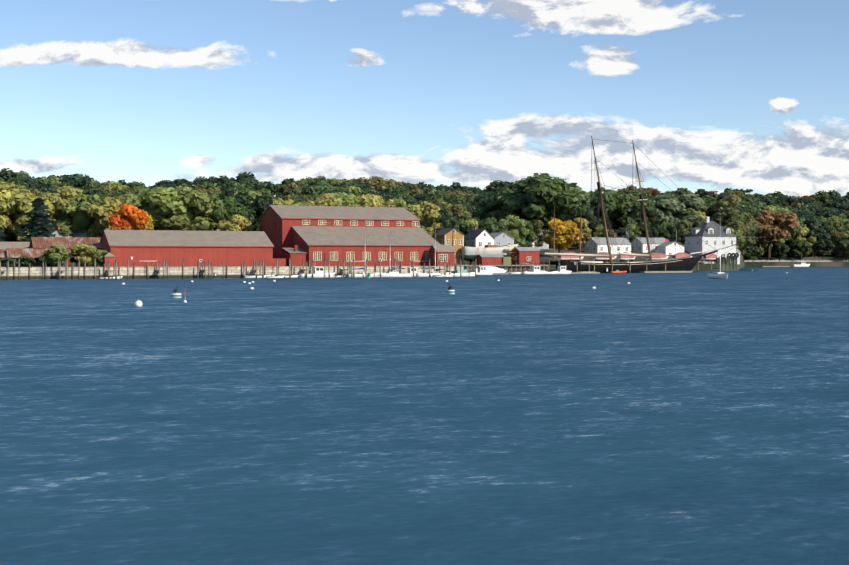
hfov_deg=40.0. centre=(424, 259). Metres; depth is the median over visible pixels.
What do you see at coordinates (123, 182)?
round tree
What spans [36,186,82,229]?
wide tree
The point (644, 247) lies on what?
white house
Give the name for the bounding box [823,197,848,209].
wide tree
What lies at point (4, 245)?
grey shingle shed
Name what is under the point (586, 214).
round tree
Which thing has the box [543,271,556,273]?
yard boat
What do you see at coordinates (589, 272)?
floating docks and gangway
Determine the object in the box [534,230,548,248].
grey house
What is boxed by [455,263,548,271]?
yard timber bulkhead
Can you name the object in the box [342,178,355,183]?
round tree
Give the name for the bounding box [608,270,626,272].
orange inflatable rib
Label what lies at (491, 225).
tree
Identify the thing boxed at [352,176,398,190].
wide tree
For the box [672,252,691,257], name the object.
boat under red cover
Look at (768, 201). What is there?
wide tree
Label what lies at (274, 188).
round tree
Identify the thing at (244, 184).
round tree
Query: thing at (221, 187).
round tree
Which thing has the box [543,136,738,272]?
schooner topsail
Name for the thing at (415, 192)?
wide tree
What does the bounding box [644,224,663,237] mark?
tree
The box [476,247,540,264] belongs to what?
red yard sheds
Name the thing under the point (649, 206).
round tree
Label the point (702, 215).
wide tree
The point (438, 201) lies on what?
wide tree
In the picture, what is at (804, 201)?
wide tree
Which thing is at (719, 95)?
sky
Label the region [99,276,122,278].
skiff
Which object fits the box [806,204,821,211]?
round tree
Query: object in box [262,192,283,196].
wide tree
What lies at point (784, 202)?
wide tree
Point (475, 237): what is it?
white house gable
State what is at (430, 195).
tall tree
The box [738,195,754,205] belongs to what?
round tree
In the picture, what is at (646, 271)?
ship berth piles and floats
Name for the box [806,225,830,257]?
round tree
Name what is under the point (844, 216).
round tree
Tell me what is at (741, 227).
tree
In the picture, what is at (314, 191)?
wide tree
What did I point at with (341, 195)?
wide tree
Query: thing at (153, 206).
wide tree
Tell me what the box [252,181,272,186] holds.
round tree
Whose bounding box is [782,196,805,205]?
round tree
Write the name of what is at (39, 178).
round tree
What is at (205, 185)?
wide tree
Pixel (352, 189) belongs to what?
tall tree
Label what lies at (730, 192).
round tree
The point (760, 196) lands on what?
round tree
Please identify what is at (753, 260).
seawall
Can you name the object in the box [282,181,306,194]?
round tree
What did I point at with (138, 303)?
ball buoy floats
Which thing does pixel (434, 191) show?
wide tree
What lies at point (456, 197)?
round tree
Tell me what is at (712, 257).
boat under red cover
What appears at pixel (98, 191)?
wide tree
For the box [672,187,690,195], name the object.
round tree
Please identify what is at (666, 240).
flag poles
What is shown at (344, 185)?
tall tree
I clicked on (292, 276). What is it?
white skiff
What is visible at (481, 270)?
yard boat
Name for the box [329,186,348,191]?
tall tree
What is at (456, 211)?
round tree
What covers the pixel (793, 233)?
tree
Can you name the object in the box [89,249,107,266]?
tree
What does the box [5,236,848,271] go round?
terrain
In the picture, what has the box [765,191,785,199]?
round tree
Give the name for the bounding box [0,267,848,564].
river water
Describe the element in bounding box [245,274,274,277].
white skiff
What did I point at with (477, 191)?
round tree
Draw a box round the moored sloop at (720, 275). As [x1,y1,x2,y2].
[708,219,727,278]
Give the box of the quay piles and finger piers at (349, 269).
[0,258,475,279]
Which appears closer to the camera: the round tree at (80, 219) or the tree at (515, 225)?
the round tree at (80, 219)
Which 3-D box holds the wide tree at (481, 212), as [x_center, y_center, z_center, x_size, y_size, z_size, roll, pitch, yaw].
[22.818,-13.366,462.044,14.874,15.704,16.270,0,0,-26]
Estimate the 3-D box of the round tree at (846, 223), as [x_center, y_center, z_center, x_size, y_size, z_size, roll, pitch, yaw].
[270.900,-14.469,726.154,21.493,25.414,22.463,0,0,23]
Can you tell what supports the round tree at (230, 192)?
on the terrain
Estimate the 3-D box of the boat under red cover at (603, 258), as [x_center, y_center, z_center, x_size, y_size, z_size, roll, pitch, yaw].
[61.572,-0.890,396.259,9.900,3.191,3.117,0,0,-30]
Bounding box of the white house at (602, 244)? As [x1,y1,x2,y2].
[584,235,630,253]
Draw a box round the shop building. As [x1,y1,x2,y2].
[258,195,455,265]
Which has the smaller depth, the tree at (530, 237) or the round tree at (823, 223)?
the tree at (530, 237)
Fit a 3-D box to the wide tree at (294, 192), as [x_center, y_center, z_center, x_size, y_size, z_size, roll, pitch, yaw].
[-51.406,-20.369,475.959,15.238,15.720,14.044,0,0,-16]
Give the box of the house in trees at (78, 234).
[52,225,86,236]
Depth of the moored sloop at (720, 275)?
259.98 m
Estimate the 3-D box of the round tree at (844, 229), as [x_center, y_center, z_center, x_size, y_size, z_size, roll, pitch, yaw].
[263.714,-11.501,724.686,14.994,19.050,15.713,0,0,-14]
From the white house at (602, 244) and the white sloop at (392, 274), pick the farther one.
the white house at (602, 244)
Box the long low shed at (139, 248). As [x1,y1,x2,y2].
[100,230,286,266]
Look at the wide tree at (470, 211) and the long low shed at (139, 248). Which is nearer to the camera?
the long low shed at (139, 248)
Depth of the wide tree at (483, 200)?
464.43 m
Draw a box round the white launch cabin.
[299,267,335,277]
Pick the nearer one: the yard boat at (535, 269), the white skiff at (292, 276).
the white skiff at (292, 276)
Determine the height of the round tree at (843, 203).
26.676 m
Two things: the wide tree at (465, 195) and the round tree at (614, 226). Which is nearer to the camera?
the round tree at (614, 226)
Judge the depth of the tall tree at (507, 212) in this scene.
442.95 m
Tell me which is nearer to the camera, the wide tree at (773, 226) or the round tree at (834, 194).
the wide tree at (773, 226)
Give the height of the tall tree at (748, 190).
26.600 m
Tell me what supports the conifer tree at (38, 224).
on the terrain
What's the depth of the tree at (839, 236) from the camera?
711.20 m
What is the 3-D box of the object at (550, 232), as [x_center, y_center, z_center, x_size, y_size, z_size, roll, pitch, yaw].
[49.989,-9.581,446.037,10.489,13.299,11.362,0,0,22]
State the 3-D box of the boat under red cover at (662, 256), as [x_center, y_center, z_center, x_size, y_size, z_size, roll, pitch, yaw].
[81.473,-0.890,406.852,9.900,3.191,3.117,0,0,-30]
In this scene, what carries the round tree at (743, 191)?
on the terrain
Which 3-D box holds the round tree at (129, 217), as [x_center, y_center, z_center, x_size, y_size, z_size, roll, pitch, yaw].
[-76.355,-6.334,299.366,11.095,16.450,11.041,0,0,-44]
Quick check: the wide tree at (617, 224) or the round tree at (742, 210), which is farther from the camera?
the round tree at (742, 210)
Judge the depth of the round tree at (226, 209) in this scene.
322.15 m
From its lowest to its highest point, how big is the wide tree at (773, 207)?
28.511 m
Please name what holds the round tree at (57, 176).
on the terrain
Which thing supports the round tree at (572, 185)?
on the terrain
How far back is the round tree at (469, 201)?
461.89 m
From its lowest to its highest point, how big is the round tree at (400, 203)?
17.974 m
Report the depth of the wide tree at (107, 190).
540.58 m
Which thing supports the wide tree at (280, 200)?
on the terrain
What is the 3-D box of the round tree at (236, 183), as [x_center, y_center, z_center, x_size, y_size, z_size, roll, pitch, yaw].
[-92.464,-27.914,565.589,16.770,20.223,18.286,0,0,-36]
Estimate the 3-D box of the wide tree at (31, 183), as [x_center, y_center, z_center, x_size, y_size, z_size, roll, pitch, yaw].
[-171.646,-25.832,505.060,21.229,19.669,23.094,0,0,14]
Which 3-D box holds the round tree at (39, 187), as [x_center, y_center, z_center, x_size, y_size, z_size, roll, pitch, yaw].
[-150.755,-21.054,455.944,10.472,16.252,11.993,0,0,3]
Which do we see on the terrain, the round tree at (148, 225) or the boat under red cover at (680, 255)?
the round tree at (148, 225)
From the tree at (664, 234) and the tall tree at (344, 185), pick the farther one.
the tall tree at (344, 185)
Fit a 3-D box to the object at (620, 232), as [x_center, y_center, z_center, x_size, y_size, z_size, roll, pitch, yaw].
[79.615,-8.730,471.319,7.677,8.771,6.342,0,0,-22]
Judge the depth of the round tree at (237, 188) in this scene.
467.66 m
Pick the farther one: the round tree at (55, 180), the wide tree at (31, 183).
the round tree at (55, 180)
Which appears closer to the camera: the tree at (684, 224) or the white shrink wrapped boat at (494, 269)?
the white shrink wrapped boat at (494, 269)
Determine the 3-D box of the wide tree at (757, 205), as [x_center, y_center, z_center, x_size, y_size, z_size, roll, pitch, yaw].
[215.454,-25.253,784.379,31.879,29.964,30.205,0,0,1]
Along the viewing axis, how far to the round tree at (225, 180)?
556.39 m
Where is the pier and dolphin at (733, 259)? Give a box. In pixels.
[697,253,738,270]
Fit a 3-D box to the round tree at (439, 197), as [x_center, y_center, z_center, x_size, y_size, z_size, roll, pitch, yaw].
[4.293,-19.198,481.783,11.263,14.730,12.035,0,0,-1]
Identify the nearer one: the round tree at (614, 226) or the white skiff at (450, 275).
the white skiff at (450, 275)
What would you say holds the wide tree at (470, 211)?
on the terrain
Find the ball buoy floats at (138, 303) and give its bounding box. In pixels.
[122,270,786,306]
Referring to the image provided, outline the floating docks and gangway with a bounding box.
[493,261,599,273]
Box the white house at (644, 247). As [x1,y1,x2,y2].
[630,237,665,252]
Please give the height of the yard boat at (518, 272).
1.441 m
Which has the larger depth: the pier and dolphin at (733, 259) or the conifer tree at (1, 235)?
the pier and dolphin at (733, 259)
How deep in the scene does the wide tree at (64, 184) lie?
491.29 m
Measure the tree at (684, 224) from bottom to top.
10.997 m
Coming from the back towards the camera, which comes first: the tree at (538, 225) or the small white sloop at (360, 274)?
the tree at (538, 225)
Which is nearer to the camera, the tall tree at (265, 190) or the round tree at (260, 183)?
the tall tree at (265, 190)
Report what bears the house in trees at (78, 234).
on the terrain
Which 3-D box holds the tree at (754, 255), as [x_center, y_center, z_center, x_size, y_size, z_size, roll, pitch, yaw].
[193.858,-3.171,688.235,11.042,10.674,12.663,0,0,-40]
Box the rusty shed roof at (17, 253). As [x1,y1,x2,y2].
[0,248,71,266]
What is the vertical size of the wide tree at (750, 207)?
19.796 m
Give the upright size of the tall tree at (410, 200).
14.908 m
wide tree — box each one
[0,181,23,240]
[8,177,52,188]
[11,171,37,178]
[15,184,41,196]
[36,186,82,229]
[42,189,56,192]
[56,182,78,188]
[60,173,93,187]
[82,179,102,188]
[87,187,102,193]
[98,180,128,191]
[100,186,118,195]
[119,186,189,229]
[120,187,144,195]
[131,182,145,189]
[154,180,178,188]
[189,176,208,182]
[194,187,220,193]
[199,182,225,188]
[230,172,257,185]
[252,185,271,194]
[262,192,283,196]
[273,198,282,202]
[285,190,303,195]
[298,185,327,197]
[299,180,329,190]
[304,193,341,205]
[314,175,332,184]
[315,189,351,197]
[323,192,353,198]
[342,182,360,188]
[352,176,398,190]
[355,193,397,206]
[356,183,370,190]
[356,190,386,195]
[382,190,405,195]
[406,188,422,196]
[425,207,457,227]
[428,199,442,204]
[429,188,444,194]
[442,190,460,193]
[443,198,454,203]
[445,187,469,191]
[449,191,480,199]
[458,209,470,221]
[463,203,475,216]
[472,206,494,220]
[473,193,495,209]
[481,180,500,191]
[485,181,513,191]
[490,173,592,228]
[590,189,636,229]
[609,220,623,230]
[618,185,636,193]
[637,187,660,195]
[648,193,685,226]
[672,193,707,227]
[693,209,706,223]
[712,206,759,228]
[721,217,756,237]
[736,201,761,219]
[750,197,785,206]
[751,229,761,241]
[755,201,763,207]
[755,209,799,259]
[759,205,791,213]
[776,209,803,224]
[778,196,798,205]
[783,202,807,210]
[788,207,814,214]
[794,199,814,211]
[797,211,817,219]
[799,217,823,227]
[802,198,819,205]
[811,190,831,202]
[814,207,843,218]
[818,216,846,227]
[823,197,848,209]
[830,207,845,213]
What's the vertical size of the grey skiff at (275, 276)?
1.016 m
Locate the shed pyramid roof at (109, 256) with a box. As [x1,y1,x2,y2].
[103,252,115,266]
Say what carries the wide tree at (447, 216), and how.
on the terrain
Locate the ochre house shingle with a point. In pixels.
(444, 236)
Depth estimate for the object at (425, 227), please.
367.95 m
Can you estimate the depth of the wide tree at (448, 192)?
568.43 m
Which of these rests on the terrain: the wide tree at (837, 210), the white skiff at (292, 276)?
the wide tree at (837, 210)
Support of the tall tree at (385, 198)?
on the terrain
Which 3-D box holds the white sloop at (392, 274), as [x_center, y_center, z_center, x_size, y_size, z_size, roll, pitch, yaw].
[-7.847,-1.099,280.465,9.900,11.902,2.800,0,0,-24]
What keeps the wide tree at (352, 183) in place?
on the terrain
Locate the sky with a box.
[0,0,848,196]
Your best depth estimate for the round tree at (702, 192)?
705.44 m
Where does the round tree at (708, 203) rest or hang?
on the terrain
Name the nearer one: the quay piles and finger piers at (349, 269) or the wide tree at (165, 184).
the quay piles and finger piers at (349, 269)
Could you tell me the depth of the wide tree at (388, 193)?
520.07 m
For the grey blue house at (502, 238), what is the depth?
404.54 m
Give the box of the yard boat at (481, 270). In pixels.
[476,266,493,274]
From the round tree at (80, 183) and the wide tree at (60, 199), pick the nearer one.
the wide tree at (60, 199)
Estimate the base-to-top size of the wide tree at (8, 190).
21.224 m
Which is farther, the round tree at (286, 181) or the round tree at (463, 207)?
the round tree at (286, 181)
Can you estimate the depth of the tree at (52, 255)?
259.21 m
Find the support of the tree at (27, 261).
on the terrain
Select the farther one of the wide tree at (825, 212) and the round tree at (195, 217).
the wide tree at (825, 212)
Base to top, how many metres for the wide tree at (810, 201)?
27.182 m
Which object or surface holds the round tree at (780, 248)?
on the terrain
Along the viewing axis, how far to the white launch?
283.00 m
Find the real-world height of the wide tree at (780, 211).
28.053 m
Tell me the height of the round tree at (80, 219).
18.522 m
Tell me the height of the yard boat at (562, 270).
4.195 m
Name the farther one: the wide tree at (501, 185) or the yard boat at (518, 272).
the wide tree at (501, 185)
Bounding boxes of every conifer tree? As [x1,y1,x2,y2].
[0,220,6,241]
[16,198,56,241]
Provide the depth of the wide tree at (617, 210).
476.70 m
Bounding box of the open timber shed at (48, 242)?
[29,237,101,265]
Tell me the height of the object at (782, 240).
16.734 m
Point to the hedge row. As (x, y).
(762, 258)
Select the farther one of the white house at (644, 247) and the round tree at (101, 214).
the white house at (644, 247)
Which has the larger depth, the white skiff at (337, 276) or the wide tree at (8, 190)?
the wide tree at (8, 190)
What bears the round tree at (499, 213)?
on the terrain
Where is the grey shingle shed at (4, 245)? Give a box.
[0,242,30,248]
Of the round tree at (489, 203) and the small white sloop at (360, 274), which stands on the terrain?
the round tree at (489, 203)
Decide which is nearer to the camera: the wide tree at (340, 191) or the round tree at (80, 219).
the round tree at (80, 219)
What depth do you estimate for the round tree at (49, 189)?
445.36 m
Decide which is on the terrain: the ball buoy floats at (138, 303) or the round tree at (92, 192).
the round tree at (92, 192)
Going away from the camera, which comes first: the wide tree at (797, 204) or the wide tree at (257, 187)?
the wide tree at (257, 187)
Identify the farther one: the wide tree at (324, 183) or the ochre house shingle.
the wide tree at (324, 183)
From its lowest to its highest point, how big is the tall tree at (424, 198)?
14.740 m
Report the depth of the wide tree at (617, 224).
493.63 m
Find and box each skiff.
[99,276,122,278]
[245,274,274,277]
[266,275,284,277]
[278,275,298,277]
[333,275,345,277]
[433,274,453,276]
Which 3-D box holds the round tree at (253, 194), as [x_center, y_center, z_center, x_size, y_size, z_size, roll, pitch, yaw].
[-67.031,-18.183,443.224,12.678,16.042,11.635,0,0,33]
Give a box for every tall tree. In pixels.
[7,175,21,181]
[257,188,270,193]
[283,193,296,199]
[295,194,309,201]
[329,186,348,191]
[332,182,348,188]
[346,185,361,195]
[381,196,389,201]
[404,196,415,205]
[412,200,423,206]
[414,195,429,200]
[417,193,433,196]
[504,210,524,219]
[717,193,731,201]
[731,188,756,206]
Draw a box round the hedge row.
[757,257,789,259]
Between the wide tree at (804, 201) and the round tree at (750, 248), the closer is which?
the round tree at (750, 248)
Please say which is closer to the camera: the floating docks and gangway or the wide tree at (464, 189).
the floating docks and gangway
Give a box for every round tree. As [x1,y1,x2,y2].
[0,168,15,180]
[1,189,58,239]
[29,185,48,190]
[32,177,54,185]
[38,187,56,191]
[42,176,61,185]
[46,174,69,180]
[55,194,103,236]
[73,178,99,187]
[85,190,97,194]
[86,196,122,237]
[108,203,147,229]
[111,191,121,196]
[117,179,135,187]
[136,211,153,229]
[154,186,216,230]
[176,179,202,186]
[190,193,227,230]
[208,175,231,186]
[208,196,248,230]
[212,183,233,190]
[215,214,253,230]
[225,188,237,197]
[230,181,240,186]
[231,185,253,191]
[233,191,261,201]
[235,191,276,230]
[239,181,255,189]
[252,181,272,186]
[266,182,280,192]
[276,178,293,185]
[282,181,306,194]
[282,199,313,205]
[294,177,312,182]
[307,180,327,188]
[328,195,363,206]
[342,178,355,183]
[383,185,405,191]
[384,199,424,224]
[390,192,416,201]
[399,183,421,191]
[411,201,442,235]
[417,182,437,193]
[427,195,445,202]
[436,182,461,191]
[437,185,452,189]
[438,202,471,217]
[440,203,465,218]
[443,194,462,201]
[453,198,480,211]
[466,188,486,196]
[482,209,506,222]
[486,188,526,217]
[543,218,581,252]
[566,182,578,221]
[574,196,613,229]
[603,222,617,229]
[618,191,655,233]
[638,188,650,195]
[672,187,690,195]
[677,190,689,194]
[692,200,715,218]
[694,189,710,197]
[703,195,712,199]
[710,194,741,211]
[717,190,744,199]
[723,206,751,218]
[724,188,749,197]
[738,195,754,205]
[742,245,754,262]
[753,194,780,205]
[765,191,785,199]
[771,241,788,259]
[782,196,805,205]
[791,241,810,260]
[796,195,815,201]
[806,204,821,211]
[806,217,828,225]
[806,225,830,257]
[811,239,835,260]
[821,190,840,203]
[834,239,848,261]
[835,201,848,210]
[837,226,848,235]
[838,211,848,219]
[842,220,848,228]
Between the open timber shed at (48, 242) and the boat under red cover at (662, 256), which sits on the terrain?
the open timber shed at (48, 242)
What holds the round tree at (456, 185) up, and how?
on the terrain
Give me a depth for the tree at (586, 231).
461.27 m
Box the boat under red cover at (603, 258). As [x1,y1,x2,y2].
[592,252,616,260]
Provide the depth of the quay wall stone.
264.23 m
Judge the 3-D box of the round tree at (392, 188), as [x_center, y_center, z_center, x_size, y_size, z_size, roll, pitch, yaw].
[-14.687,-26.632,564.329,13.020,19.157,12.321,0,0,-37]
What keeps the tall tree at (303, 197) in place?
on the terrain
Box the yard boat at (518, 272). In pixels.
[509,271,529,273]
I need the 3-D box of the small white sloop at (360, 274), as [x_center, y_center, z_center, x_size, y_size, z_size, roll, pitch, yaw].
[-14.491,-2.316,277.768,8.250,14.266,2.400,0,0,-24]
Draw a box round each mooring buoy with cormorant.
[171,286,181,297]
[447,286,454,293]
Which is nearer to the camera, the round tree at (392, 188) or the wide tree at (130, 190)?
the wide tree at (130, 190)
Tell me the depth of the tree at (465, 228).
407.51 m
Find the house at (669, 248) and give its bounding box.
[656,242,684,254]
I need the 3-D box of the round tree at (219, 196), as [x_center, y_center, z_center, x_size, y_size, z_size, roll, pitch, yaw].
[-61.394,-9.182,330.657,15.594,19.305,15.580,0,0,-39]
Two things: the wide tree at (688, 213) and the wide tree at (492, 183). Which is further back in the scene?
the wide tree at (492, 183)
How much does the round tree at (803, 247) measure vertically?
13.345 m
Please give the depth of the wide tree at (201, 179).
595.32 m
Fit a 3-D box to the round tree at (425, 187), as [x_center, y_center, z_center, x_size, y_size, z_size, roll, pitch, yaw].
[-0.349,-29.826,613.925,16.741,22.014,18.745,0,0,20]
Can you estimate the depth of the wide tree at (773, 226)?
687.52 m
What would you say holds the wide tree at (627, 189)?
on the terrain
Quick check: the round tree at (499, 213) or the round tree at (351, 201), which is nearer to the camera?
the round tree at (351, 201)
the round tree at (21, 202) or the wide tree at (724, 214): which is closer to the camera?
the round tree at (21, 202)
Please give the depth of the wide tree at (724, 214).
502.02 m
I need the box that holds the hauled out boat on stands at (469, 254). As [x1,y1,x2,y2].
[462,244,517,264]
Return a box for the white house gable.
[464,227,494,261]
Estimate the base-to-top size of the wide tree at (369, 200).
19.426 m
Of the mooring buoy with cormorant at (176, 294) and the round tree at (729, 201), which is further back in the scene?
the round tree at (729, 201)
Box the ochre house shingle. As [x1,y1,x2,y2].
[433,228,464,264]
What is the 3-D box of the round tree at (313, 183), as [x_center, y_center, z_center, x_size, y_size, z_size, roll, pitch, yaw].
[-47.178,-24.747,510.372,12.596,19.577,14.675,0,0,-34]
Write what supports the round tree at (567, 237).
on the terrain
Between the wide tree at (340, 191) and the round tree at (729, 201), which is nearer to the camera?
the wide tree at (340, 191)
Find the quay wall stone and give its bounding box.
[1,266,463,278]
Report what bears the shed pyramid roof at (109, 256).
on the terrain
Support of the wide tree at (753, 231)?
on the terrain
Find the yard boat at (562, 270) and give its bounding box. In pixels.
[555,266,571,273]
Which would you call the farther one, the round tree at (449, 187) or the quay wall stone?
the round tree at (449, 187)
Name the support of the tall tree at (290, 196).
on the terrain
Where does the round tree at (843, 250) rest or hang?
on the terrain
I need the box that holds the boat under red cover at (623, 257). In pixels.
[617,252,635,260]
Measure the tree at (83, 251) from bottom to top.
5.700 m
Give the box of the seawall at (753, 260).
[745,259,848,266]
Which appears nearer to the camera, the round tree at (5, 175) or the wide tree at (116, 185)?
the wide tree at (116, 185)
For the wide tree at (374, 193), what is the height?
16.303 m
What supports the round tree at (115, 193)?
on the terrain
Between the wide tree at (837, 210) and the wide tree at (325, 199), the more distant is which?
the wide tree at (837, 210)
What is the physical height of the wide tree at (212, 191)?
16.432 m
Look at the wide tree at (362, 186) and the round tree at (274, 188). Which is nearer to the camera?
the round tree at (274, 188)
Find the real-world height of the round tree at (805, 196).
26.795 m
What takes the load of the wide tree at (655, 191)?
on the terrain
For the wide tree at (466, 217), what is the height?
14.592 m
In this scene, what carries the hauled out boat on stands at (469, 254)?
on the terrain
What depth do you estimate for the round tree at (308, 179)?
547.09 m
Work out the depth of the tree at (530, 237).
428.43 m
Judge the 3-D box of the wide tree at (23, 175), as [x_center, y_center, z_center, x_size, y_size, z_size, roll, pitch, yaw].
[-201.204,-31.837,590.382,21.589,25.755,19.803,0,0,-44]
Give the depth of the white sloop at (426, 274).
284.25 m
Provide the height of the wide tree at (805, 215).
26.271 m
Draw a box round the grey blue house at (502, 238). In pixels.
[490,232,514,246]
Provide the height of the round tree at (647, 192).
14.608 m
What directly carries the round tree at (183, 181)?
on the terrain
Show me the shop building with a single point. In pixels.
(317, 235)
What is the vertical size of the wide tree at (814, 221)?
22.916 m
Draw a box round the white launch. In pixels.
[407,267,417,276]
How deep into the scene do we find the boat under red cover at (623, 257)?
398.13 m
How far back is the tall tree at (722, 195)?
586.65 m
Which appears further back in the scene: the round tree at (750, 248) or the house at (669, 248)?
the round tree at (750, 248)
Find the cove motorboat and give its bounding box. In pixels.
[791,262,809,266]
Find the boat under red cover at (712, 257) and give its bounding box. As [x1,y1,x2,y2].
[703,253,717,260]
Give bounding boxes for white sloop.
[346,221,376,277]
[373,235,411,276]
[416,228,448,276]
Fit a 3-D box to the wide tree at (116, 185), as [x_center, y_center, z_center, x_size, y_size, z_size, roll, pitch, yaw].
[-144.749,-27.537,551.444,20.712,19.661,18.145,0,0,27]
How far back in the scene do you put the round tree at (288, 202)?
355.31 m
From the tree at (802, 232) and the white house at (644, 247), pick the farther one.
the tree at (802, 232)
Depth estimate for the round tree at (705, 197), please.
683.45 m
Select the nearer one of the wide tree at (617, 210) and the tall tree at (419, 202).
the tall tree at (419, 202)
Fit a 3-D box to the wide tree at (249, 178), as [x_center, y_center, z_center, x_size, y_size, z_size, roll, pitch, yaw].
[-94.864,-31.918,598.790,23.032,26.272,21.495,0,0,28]
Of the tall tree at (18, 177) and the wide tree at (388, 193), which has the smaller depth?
the wide tree at (388, 193)
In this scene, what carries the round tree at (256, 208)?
on the terrain
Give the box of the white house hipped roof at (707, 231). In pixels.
[684,217,740,263]
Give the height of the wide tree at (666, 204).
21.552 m
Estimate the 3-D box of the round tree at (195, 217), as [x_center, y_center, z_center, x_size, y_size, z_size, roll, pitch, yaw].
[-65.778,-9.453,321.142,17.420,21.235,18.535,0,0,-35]
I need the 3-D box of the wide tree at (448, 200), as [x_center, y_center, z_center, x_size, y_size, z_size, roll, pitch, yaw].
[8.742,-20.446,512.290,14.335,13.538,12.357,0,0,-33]
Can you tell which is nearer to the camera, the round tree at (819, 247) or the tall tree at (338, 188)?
the tall tree at (338, 188)
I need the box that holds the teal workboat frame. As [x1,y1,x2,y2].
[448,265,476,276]
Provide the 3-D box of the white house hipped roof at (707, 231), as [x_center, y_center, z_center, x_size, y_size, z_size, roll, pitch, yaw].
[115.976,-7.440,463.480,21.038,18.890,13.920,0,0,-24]
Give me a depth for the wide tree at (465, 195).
524.65 m
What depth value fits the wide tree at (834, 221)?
738.41 m
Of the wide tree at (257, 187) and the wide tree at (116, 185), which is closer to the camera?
the wide tree at (257, 187)
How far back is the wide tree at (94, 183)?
571.84 m
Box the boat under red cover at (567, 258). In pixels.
[558,252,582,260]
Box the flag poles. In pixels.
[626,227,805,261]
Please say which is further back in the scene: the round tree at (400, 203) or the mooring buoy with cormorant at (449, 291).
the round tree at (400, 203)
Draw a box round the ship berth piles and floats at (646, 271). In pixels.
[516,260,711,272]
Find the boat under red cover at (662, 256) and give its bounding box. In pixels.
[645,252,668,260]
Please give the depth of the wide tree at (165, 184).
558.26 m
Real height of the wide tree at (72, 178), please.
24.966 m
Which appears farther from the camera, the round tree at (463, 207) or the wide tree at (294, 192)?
the wide tree at (294, 192)
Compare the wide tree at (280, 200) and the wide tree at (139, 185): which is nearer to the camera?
the wide tree at (280, 200)
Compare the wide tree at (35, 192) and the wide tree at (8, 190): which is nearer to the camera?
the wide tree at (8, 190)
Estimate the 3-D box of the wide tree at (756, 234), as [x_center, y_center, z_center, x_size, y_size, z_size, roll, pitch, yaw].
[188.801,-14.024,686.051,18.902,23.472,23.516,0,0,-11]
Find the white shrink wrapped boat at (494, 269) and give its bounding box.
[473,266,506,272]
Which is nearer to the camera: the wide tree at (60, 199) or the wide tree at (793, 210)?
the wide tree at (60, 199)
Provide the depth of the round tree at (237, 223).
311.75 m
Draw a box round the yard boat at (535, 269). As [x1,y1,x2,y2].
[522,266,546,273]
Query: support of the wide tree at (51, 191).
on the terrain
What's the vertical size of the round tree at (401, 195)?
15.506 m
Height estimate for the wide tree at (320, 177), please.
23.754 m
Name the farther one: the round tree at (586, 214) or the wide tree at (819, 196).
the wide tree at (819, 196)

